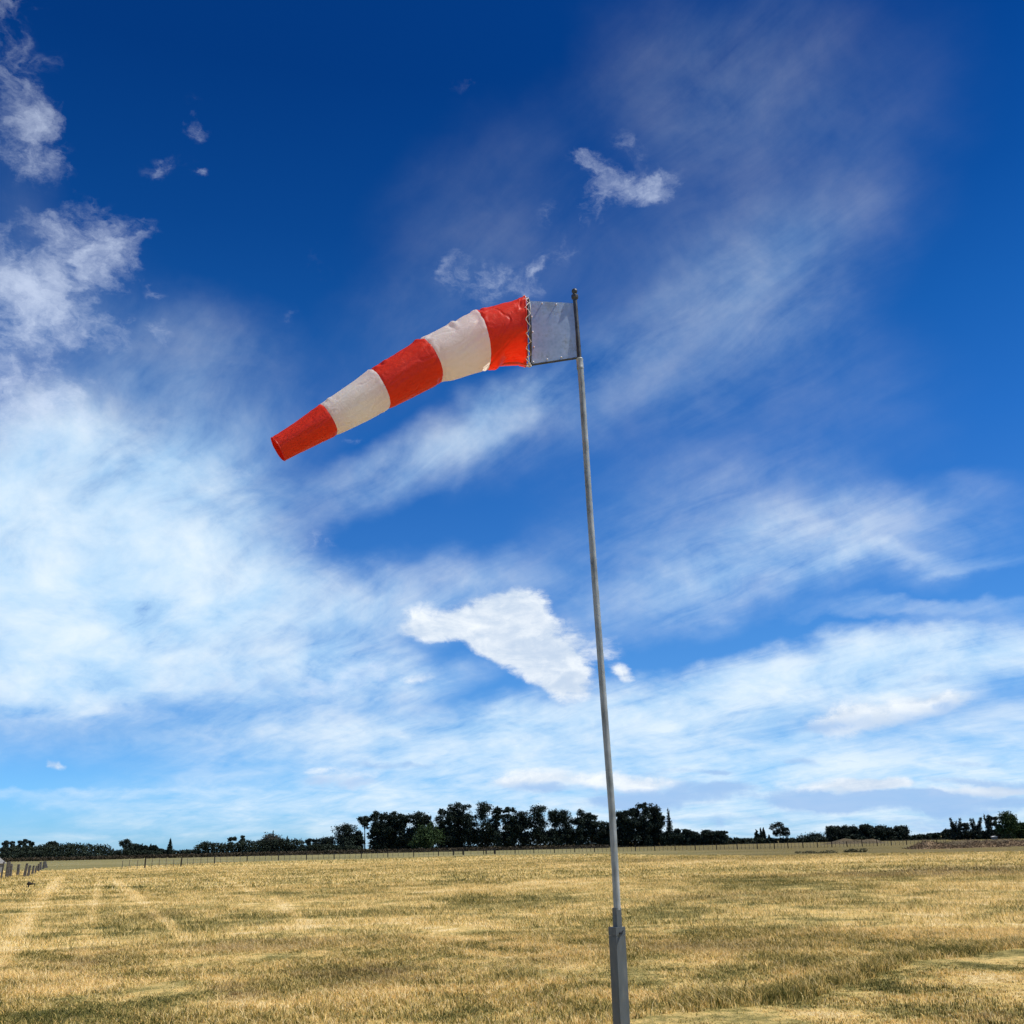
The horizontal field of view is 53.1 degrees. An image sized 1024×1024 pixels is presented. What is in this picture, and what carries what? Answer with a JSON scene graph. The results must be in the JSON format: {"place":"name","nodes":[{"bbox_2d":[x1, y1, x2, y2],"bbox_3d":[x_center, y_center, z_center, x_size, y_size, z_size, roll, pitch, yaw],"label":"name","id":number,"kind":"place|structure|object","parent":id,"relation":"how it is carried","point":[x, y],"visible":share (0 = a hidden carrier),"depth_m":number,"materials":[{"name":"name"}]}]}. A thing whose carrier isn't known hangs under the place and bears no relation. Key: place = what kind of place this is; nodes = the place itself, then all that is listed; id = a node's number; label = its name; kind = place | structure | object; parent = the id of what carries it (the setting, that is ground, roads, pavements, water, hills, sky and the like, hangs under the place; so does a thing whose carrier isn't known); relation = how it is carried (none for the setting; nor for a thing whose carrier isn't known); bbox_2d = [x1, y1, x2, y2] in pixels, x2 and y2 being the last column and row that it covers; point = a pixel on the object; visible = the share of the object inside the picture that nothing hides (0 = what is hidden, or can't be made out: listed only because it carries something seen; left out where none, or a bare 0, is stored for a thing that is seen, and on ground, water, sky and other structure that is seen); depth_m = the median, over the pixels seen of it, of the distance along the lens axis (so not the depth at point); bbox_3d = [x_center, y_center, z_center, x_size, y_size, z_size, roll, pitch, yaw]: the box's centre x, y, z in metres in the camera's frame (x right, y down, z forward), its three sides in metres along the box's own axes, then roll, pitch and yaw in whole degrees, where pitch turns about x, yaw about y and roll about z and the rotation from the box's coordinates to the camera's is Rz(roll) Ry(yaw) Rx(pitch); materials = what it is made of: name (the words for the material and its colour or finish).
{"place":"outdoors","nodes":[
{"label":"outdoors","id":0,"kind":"place"},
{"bbox_2d":[0,836,1023,1023],"bbox_3d":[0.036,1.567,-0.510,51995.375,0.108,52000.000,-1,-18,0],"label":"ground","id":1,"kind":"structure","parent":0,"point":[761,850],"depth_m":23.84,"materials":[{"name":"beige plant"}]},
{"bbox_2d":[0,858,6,871],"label":"shed","id":2,"kind":"structure","parent":1,"relation":"on","point":[1,862],"depth_m":112.42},
{"bbox_2d":[1,840,9,852],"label":"gum tree","id":3,"kind":"object","parent":1,"relation":"on","point":[5,843],"visible":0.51,"depth_m":496.15,"materials":[{"name":"green plant"}]},
{"bbox_2d":[0,861,47,877],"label":"timber fence","id":4,"kind":"object","parent":1,"relation":"on","point":[9,868],"visible":0.81,"depth_m":89.30,"materials":[{"name":"grey wood"}]},
{"bbox_2d":[21,839,27,847],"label":"gum tree","id":5,"kind":"object","parent":1,"relation":"on","point":[23,842],"visible":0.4,"depth_m":496.02,"materials":[{"name":"green plant"}]},
{"bbox_2d":[45,841,59,845],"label":"windswept tree","id":6,"kind":"object","parent":1,"relation":"on","point":[52,842],"visible":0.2,"depth_m":496.42,"materials":[{"name":"green plant"}]},
{"bbox_2d":[0,842,116,861],"bbox_3d":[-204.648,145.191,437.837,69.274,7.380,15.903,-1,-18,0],"label":"hedge","id":7,"kind":"object","parent":1,"relation":"on","point":[81,848],"visible":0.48,"depth_m":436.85,"materials":[{"name":"green plant"}]},
{"bbox_2d":[1,853,211,861],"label":"scrub row","id":8,"kind":"object","parent":1,"relation":"on","point":[152,856],"visible":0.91,"depth_m":374.55,"materials":[{"name":"green plant"}]},
{"bbox_2d":[118,838,132,850],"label":"gum tree","id":9,"kind":"object","parent":1,"relation":"on","point":[125,843],"visible":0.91,"depth_m":476.04,"materials":[{"name":"green plant"}]},
{"bbox_2d":[127,843,142,854],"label":"tree","id":10,"kind":"object","parent":1,"relation":"on","point":[135,846],"visible":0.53,"depth_m":475.06,"materials":[{"name":"green plant"}]},
{"bbox_2d":[110,849,165,857],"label":"shrub row","id":11,"kind":"object","parent":1,"relation":"on","point":[125,852],"visible":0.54,"depth_m":455.24,"materials":[{"name":"green plant"}]},
{"bbox_2d":[138,845,149,851],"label":"tree","id":12,"kind":"object","parent":1,"relation":"on","point":[146,847],"visible":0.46,"depth_m":474.32,"materials":[{"name":"green plant"}]},
{"bbox_2d":[150,845,158,850],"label":"tree","id":13,"kind":"object","parent":1,"relation":"on","point":[154,847],"visible":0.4,"depth_m":474.79,"materials":[{"name":"green plant"}]},
{"bbox_2d":[166,838,173,856],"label":"conifer","id":14,"kind":"object","parent":1,"relation":"on","point":[169,850],"visible":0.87,"depth_m":456.74,"materials":[{"name":"green plant"}]},
{"bbox_2d":[164,849,196,855],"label":"shrub row","id":15,"kind":"object","parent":1,"relation":"on","point":[184,851],"visible":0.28,"depth_m":568.85,"materials":[{"name":"green plant"}]},
{"bbox_2d":[227,836,236,843],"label":"gum tree","id":16,"kind":"object","parent":1,"relation":"on","point":[234,838],"visible":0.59,"depth_m":448.11,"materials":[{"name":"green plant"}]},
{"bbox_2d":[193,837,305,856],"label":"hedge","id":17,"kind":"object","parent":1,"relation":"on","point":[286,845],"visible":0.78,"depth_m":407.81,"materials":[{"name":"green plant"}]},
{"bbox_2d":[256,831,281,848],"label":"dome tree","id":18,"kind":"object","parent":1,"relation":"on","point":[268,837],"visible":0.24,"depth_m":447.84,"materials":[{"name":"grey plant"}]},
{"bbox_2d":[122,850,451,867],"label":"wire fence","id":19,"kind":"object","parent":1,"relation":"on","point":[271,858],"visible":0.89,"depth_m":179.63,"materials":[{"name":"grey metal"}]},
{"bbox_2d":[305,838,312,844],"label":"gum tree","id":20,"kind":"object","parent":1,"relation":"on","point":[308,841],"visible":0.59,"depth_m":428.43,"materials":[{"name":"green plant"}]},
{"bbox_2d":[313,836,336,845],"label":"dark tree","id":21,"kind":"object","parent":1,"relation":"on","point":[327,840],"visible":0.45,"depth_m":417.78,"materials":[{"name":"green plant"}]},
{"bbox_2d":[298,843,363,854],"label":"shrub row","id":22,"kind":"object","parent":1,"relation":"on","point":[318,846],"visible":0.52,"depth_m":403.19,"materials":[{"name":"green plant"}]},
{"bbox_2d":[210,847,453,856],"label":"scrub row","id":23,"kind":"object","parent":1,"relation":"on","point":[312,852],"visible":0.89,"depth_m":369.85,"materials":[{"name":"green plant"}]},
{"bbox_2d":[331,822,357,848],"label":"layered tree","id":24,"kind":"object","parent":1,"relation":"on","point":[343,838],"visible":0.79,"depth_m":418.85,"materials":[{"name":"green plant"}]},
{"bbox_2d":[350,830,365,847],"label":"dark tree","id":25,"kind":"object","parent":1,"relation":"on","point":[359,839],"visible":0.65,"depth_m":418.12,"materials":[{"name":"green plant"}]},
{"bbox_2d":[356,816,371,849],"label":"pine tree","id":26,"kind":"object","parent":1,"relation":"on","point":[364,821],"visible":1,"depth_m":410.69,"materials":[{"name":"green plant"}]},
{"bbox_2d":[367,811,384,850],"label":"pine tree","id":27,"kind":"object","parent":1,"relation":"on","point":[374,818],"visible":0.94,"depth_m":410.16,"materials":[{"name":"green plant"}]},
{"bbox_2d":[376,812,392,850],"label":"pine tree","id":28,"kind":"object","parent":1,"relation":"on","point":[385,838],"visible":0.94,"depth_m":409.44,"materials":[{"name":"green plant"}]},
{"bbox_2d":[384,811,399,852],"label":"pine tree","id":29,"kind":"object","parent":1,"relation":"on","point":[392,824],"visible":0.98,"depth_m":409.85,"materials":[{"name":"green plant"}]},
{"bbox_2d":[368,840,433,851],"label":"undergrowth","id":30,"kind":"object","parent":1,"relation":"on","point":[369,846],"visible":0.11,"depth_m":413.19,"materials":[{"name":"green plant"}]},
{"bbox_2d":[394,813,407,848],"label":"pine tree","id":31,"kind":"object","parent":1,"relation":"on","point":[402,824],"visible":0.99,"depth_m":409.83,"materials":[{"name":"green plant"}]},
{"bbox_2d":[402,813,415,851],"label":"pine tree","id":32,"kind":"object","parent":1,"relation":"on","point":[405,840],"visible":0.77,"depth_m":408.93,"materials":[{"name":"green plant"}]},
{"bbox_2d":[408,810,428,851],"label":"pine tree","id":33,"kind":"object","parent":1,"relation":"on","point":[416,818],"visible":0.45,"depth_m":410.58,"materials":[{"name":"green plant"}]},
{"bbox_2d":[408,822,445,849],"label":"round tree","id":34,"kind":"object","parent":1,"relation":"on","point":[428,835],"visible":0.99,"depth_m":379.97,"materials":[{"name":"green plant"}]},
{"bbox_2d":[421,814,434,849],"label":"pine tree","id":35,"kind":"object","parent":1,"relation":"on","point":[426,820],"visible":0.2,"depth_m":411.54,"materials":[{"name":"green plant"}]},
{"bbox_2d":[433,808,448,847],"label":"pine tree","id":36,"kind":"object","parent":1,"relation":"on","point":[441,823],"visible":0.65,"depth_m":410.06,"materials":[{"name":"green plant"}]},
{"bbox_2d":[271,288,629,1023],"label":"windsock","id":37,"kind":"object","parent":1,"relation":"on","point":[513,332],"visible":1,"depth_m":7.36,"materials":[{"name":"fabric"}]},
{"bbox_2d":[445,804,459,847],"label":"pine tree","id":38,"kind":"object","parent":1,"relation":"on","point":[450,837],"visible":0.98,"depth_m":409.98,"materials":[{"name":"green plant"}]},
{"bbox_2d":[449,801,466,850],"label":"pine tree","id":39,"kind":"object","parent":1,"relation":"on","point":[456,807],"visible":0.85,"depth_m":412.01,"materials":[{"name":"green plant"}]},
{"bbox_2d":[458,804,477,846],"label":"tree","id":40,"kind":"object","parent":1,"relation":"on","point":[468,828],"visible":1,"depth_m":409.87,"materials":[{"name":"green plant"}]},
{"bbox_2d":[471,801,494,846],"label":"tree","id":41,"kind":"object","parent":1,"relation":"on","point":[482,811],"visible":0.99,"depth_m":410.16,"materials":[{"name":"green plant"}]},
{"bbox_2d":[488,806,505,846],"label":"pine tree","id":42,"kind":"object","parent":1,"relation":"on","point":[496,838],"visible":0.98,"depth_m":409.95,"materials":[{"name":"green plant"}]},
{"bbox_2d":[501,807,513,847],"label":"pine tree","id":43,"kind":"object","parent":1,"relation":"on","point":[506,828],"visible":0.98,"depth_m":409.90,"materials":[{"name":"green plant"}]},
{"bbox_2d":[509,807,519,846],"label":"pine tree","id":44,"kind":"object","parent":1,"relation":"on","point":[513,833],"visible":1,"depth_m":409.81,"materials":[{"name":"green plant"}]},
{"bbox_2d":[510,810,532,848],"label":"pine tree","id":45,"kind":"object","parent":1,"relation":"on","point":[524,836],"visible":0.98,"depth_m":409.77,"materials":[{"name":"green plant"}]},
{"bbox_2d":[433,830,617,849],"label":"undergrowth","id":46,"kind":"object","parent":1,"relation":"on","point":[532,842],"visible":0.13,"depth_m":414.98,"materials":[{"name":"green plant"}]},
{"bbox_2d":[452,844,608,851],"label":"scrub row","id":47,"kind":"object","parent":1,"relation":"on","point":[538,847],"visible":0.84,"depth_m":371.77,"materials":[{"name":"green plant"}]},
{"bbox_2d":[524,803,551,845],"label":"tree","id":48,"kind":"object","parent":1,"relation":"on","point":[539,833],"visible":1,"depth_m":410.24,"materials":[{"name":"green plant"}]},
{"bbox_2d":[545,808,562,845],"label":"pine tree","id":49,"kind":"object","parent":1,"relation":"on","point":[555,833],"visible":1,"depth_m":410.12,"materials":[{"name":"green plant"}]},
{"bbox_2d":[554,809,575,845],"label":"pine tree","id":50,"kind":"object","parent":1,"relation":"on","point":[568,833],"visible":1,"depth_m":409.96,"materials":[{"name":"green plant"}]},
{"bbox_2d":[569,809,588,844],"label":"pine tree","id":51,"kind":"object","parent":1,"relation":"on","point":[580,829],"visible":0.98,"depth_m":409.34,"materials":[{"name":"green plant"}]},
{"bbox_2d":[583,812,600,844],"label":"pine tree","id":52,"kind":"object","parent":1,"relation":"on","point":[592,826],"visible":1,"depth_m":409.32,"materials":[{"name":"green plant"}]},
{"bbox_2d":[592,820,609,845],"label":"pine tree","id":53,"kind":"object","parent":1,"relation":"on","point":[601,831],"visible":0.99,"depth_m":408.74,"materials":[{"name":"green plant"}]},
{"bbox_2d":[603,822,617,845],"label":"pine tree","id":54,"kind":"object","parent":1,"relation":"on","point":[607,839],"visible":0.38,"depth_m":408.51,"materials":[{"name":"green plant"}]},
{"bbox_2d":[615,810,627,846],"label":"pine tree","id":55,"kind":"object","parent":1,"relation":"on","point":[621,840],"visible":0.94,"depth_m":409.54,"materials":[{"name":"green plant"}]},
{"bbox_2d":[617,810,633,846],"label":"pine tree","id":56,"kind":"object","parent":1,"relation":"on","point":[627,834],"visible":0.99,"depth_m":409.02,"materials":[{"name":"green plant"}]},
{"bbox_2d":[495,842,770,853],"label":"wire fence","id":57,"kind":"object","parent":1,"relation":"on","point":[724,847],"visible":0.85,"depth_m":203.88,"materials":[{"name":"grey metal"}]},
{"bbox_2d":[626,807,644,844],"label":"pine tree","id":58,"kind":"object","parent":1,"relation":"on","point":[634,822],"visible":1,"depth_m":409.04,"materials":[{"name":"green plant"}]},
{"bbox_2d":[635,802,653,846],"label":"pine tree","id":59,"kind":"object","parent":1,"relation":"on","point":[646,827],"visible":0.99,"depth_m":409.85,"materials":[{"name":"green plant"}]},
{"bbox_2d":[643,803,661,845],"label":"tree","id":60,"kind":"object","parent":1,"relation":"on","point":[654,809],"visible":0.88,"depth_m":411.91,"materials":[{"name":"green plant"}]},
{"bbox_2d":[653,812,667,845],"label":"pine tree","id":61,"kind":"object","parent":1,"relation":"on","point":[658,824],"visible":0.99,"depth_m":409.15,"materials":[{"name":"green plant"}]},
{"bbox_2d":[664,807,674,845],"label":"slim tree","id":62,"kind":"object","parent":1,"relation":"on","point":[669,831],"visible":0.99,"depth_m":409.74,"materials":[{"name":"green plant"}]},
{"bbox_2d":[617,831,729,846],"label":"undergrowth","id":63,"kind":"object","parent":1,"relation":"on","point":[641,843],"visible":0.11,"depth_m":414.79,"materials":[{"name":"green plant"}]},
{"bbox_2d":[672,828,684,844],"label":"tree","id":64,"kind":"object","parent":1,"relation":"on","point":[678,836],"visible":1,"depth_m":407.90,"materials":[{"name":"green plant"}]},
{"bbox_2d":[680,829,692,845],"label":"tree","id":65,"kind":"object","parent":1,"relation":"on","point":[687,840],"visible":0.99,"depth_m":408.16,"materials":[{"name":"green plant"}]},
{"bbox_2d":[689,831,704,845],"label":"tree","id":66,"kind":"object","parent":1,"relation":"on","point":[696,837],"visible":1,"depth_m":407.56,"materials":[{"name":"green plant"}]},
{"bbox_2d":[700,829,712,844],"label":"tree","id":67,"kind":"object","parent":1,"relation":"on","point":[706,834],"visible":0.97,"depth_m":407.94,"materials":[{"name":"green plant"}]},
{"bbox_2d":[709,830,720,844],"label":"tree","id":68,"kind":"object","parent":1,"relation":"on","point":[714,838],"visible":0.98,"depth_m":407.62,"materials":[{"name":"green plant"}]},
{"bbox_2d":[718,830,728,844],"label":"tree","id":69,"kind":"object","parent":1,"relation":"on","point":[723,835],"visible":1,"depth_m":407.37,"materials":[{"name":"green plant"}]},
{"bbox_2d":[728,837,829,843],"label":"hedge","id":70,"kind":"object","parent":1,"relation":"on","point":[733,840],"visible":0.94,"depth_m":435.63,"materials":[{"name":"green plant"}]},
{"bbox_2d":[769,821,789,837],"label":"gum tree","id":71,"kind":"object","parent":1,"relation":"on","point":[782,830],"visible":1,"depth_m":438.15,"materials":[{"name":"green plant"}]},
{"bbox_2d":[796,831,825,838],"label":"tree","id":72,"kind":"object","parent":1,"relation":"on","point":[815,835],"visible":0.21,"depth_m":491.96,"materials":[{"name":"green plant"}]},
{"bbox_2d":[795,850,837,853],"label":"bush","id":73,"kind":"object","parent":1,"relation":"on","point":[813,852],"visible":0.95,"depth_m":118.72,"materials":[{"name":"green plant"}]},
{"bbox_2d":[823,825,841,839],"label":"pine tree","id":74,"kind":"object","parent":1,"relation":"on","point":[831,832],"visible":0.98,"depth_m":417.40,"materials":[{"name":"green plant"}]},
{"bbox_2d":[837,825,852,838],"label":"pine tree","id":75,"kind":"object","parent":1,"relation":"on","point":[845,831],"visible":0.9,"depth_m":416.96,"materials":[{"name":"green plant"}]},
{"bbox_2d":[824,838,884,843],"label":"earth bank","id":76,"kind":"structure","parent":1,"relation":"on","point":[855,841],"depth_m":282.42,"materials":[{"name":"brown soil"}]},
{"bbox_2d":[843,848,867,851],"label":"bush","id":77,"kind":"object","parent":1,"relation":"on","point":[859,850],"visible":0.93,"depth_m":120.56,"materials":[{"name":"green plant"}]},
{"bbox_2d":[847,824,865,839],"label":"pine tree","id":78,"kind":"object","parent":1,"relation":"on","point":[856,832],"visible":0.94,"depth_m":417.17,"materials":[{"name":"green plant"}]},
{"bbox_2d":[774,838,945,848],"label":"wire fence","id":79,"kind":"object","parent":1,"relation":"on","point":[843,842],"visible":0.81,"depth_m":191.46,"materials":[{"name":"grey"}]},
{"bbox_2d":[859,823,876,838],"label":"pine tree","id":80,"kind":"object","parent":1,"relation":"on","point":[868,830],"visible":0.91,"depth_m":417.02,"materials":[{"name":"green plant"}]},
{"bbox_2d":[872,824,888,839],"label":"pine tree","id":81,"kind":"object","parent":1,"relation":"on","point":[881,832],"visible":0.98,"depth_m":416.76,"materials":[{"name":"green plant"}]},
{"bbox_2d":[885,827,895,839],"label":"pine tree","id":82,"kind":"object","parent":1,"relation":"on","point":[890,831],"visible":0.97,"depth_m":417.35,"materials":[{"name":"green plant"}]},
{"bbox_2d":[828,832,952,841],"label":"hedge","id":83,"kind":"object","parent":1,"relation":"on","point":[931,836],"visible":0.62,"depth_m":415.89,"materials":[{"name":"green plant"}]},
{"bbox_2d":[891,825,911,838],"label":"pine tree","id":84,"kind":"object","parent":1,"relation":"on","point":[902,830],"visible":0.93,"depth_m":416.67,"materials":[{"name":"green plant"}]},
{"bbox_2d":[902,840,972,848],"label":"bank","id":85,"kind":"object","parent":1,"relation":"on","point":[923,844],"visible":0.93,"depth_m":133.52,"materials":[{"name":"brown soil"}]},
{"bbox_2d":[941,828,951,837],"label":"gum tree","id":86,"kind":"object","parent":1,"relation":"on","point":[946,831],"visible":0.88,"depth_m":380.36,"materials":[{"name":"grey plant"}]},
{"bbox_2d":[949,817,961,839],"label":"gum tree","id":87,"kind":"object","parent":1,"relation":"on","point":[955,830],"visible":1,"depth_m":361.83,"materials":[{"name":"green plant"}]},
{"bbox_2d":[959,822,973,839],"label":"gum tree","id":88,"kind":"object","parent":1,"relation":"on","point":[965,828],"visible":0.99,"depth_m":360.98,"materials":[{"name":"green plant"}]},
{"bbox_2d":[969,817,983,838],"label":"gum tree","id":89,"kind":"object","parent":1,"relation":"on","point":[977,829],"visible":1,"depth_m":361.58,"materials":[{"name":"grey plant"}]},
{"bbox_2d":[939,838,1022,847],"bbox_3d":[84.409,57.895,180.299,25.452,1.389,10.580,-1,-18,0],"label":"earth bank","id":90,"kind":"structure","parent":1,"relation":"on","point":[953,842],"depth_m":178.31,"materials":[{"name":"brown soil"}]},
{"bbox_2d":[949,829,1019,839],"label":"undergrowth","id":91,"kind":"object","parent":1,"relation":"on","point":[963,836],"visible":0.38,"depth_m":362.87,"materials":[{"name":"green plant"}]},
{"bbox_2d":[983,814,994,837],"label":"gum tree","id":92,"kind":"object","parent":1,"relation":"on","point":[989,833],"visible":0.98,"depth_m":361.39,"materials":[{"name":"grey plant"}]},
{"bbox_2d":[990,816,998,838],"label":"gum tree","id":93,"kind":"object","parent":1,"relation":"on","point":[995,820],"visible":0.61,"depth_m":362.37,"materials":[{"name":"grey plant"}]},
{"bbox_2d":[994,811,1022,838],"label":"bushy tree","id":94,"kind":"object","parent":1,"relation":"on","point":[1007,823],"visible":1,"depth_m":332.57,"materials":[{"name":"green plant"}]},
{"bbox_2d":[999,838,1023,846],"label":"brush heap","id":95,"kind":"object","parent":1,"relation":"on","point":[1011,843],"visible":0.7,"depth_m":141.16,"materials":[{"name":"brown plant"}]},
{"bbox_2d":[1012,821,1023,838],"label":"bushy tree","id":96,"kind":"object","parent":1,"relation":"on","point":[1020,832],"visible":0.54,"depth_m":337.01,"materials":[{"name":"green plant"}]},
{"bbox_2d":[0,0,1023,851],"label":"sky","id":97,"kind":"structure","parent":0,"point":[788,235],"materials":[{"name":"blue"}]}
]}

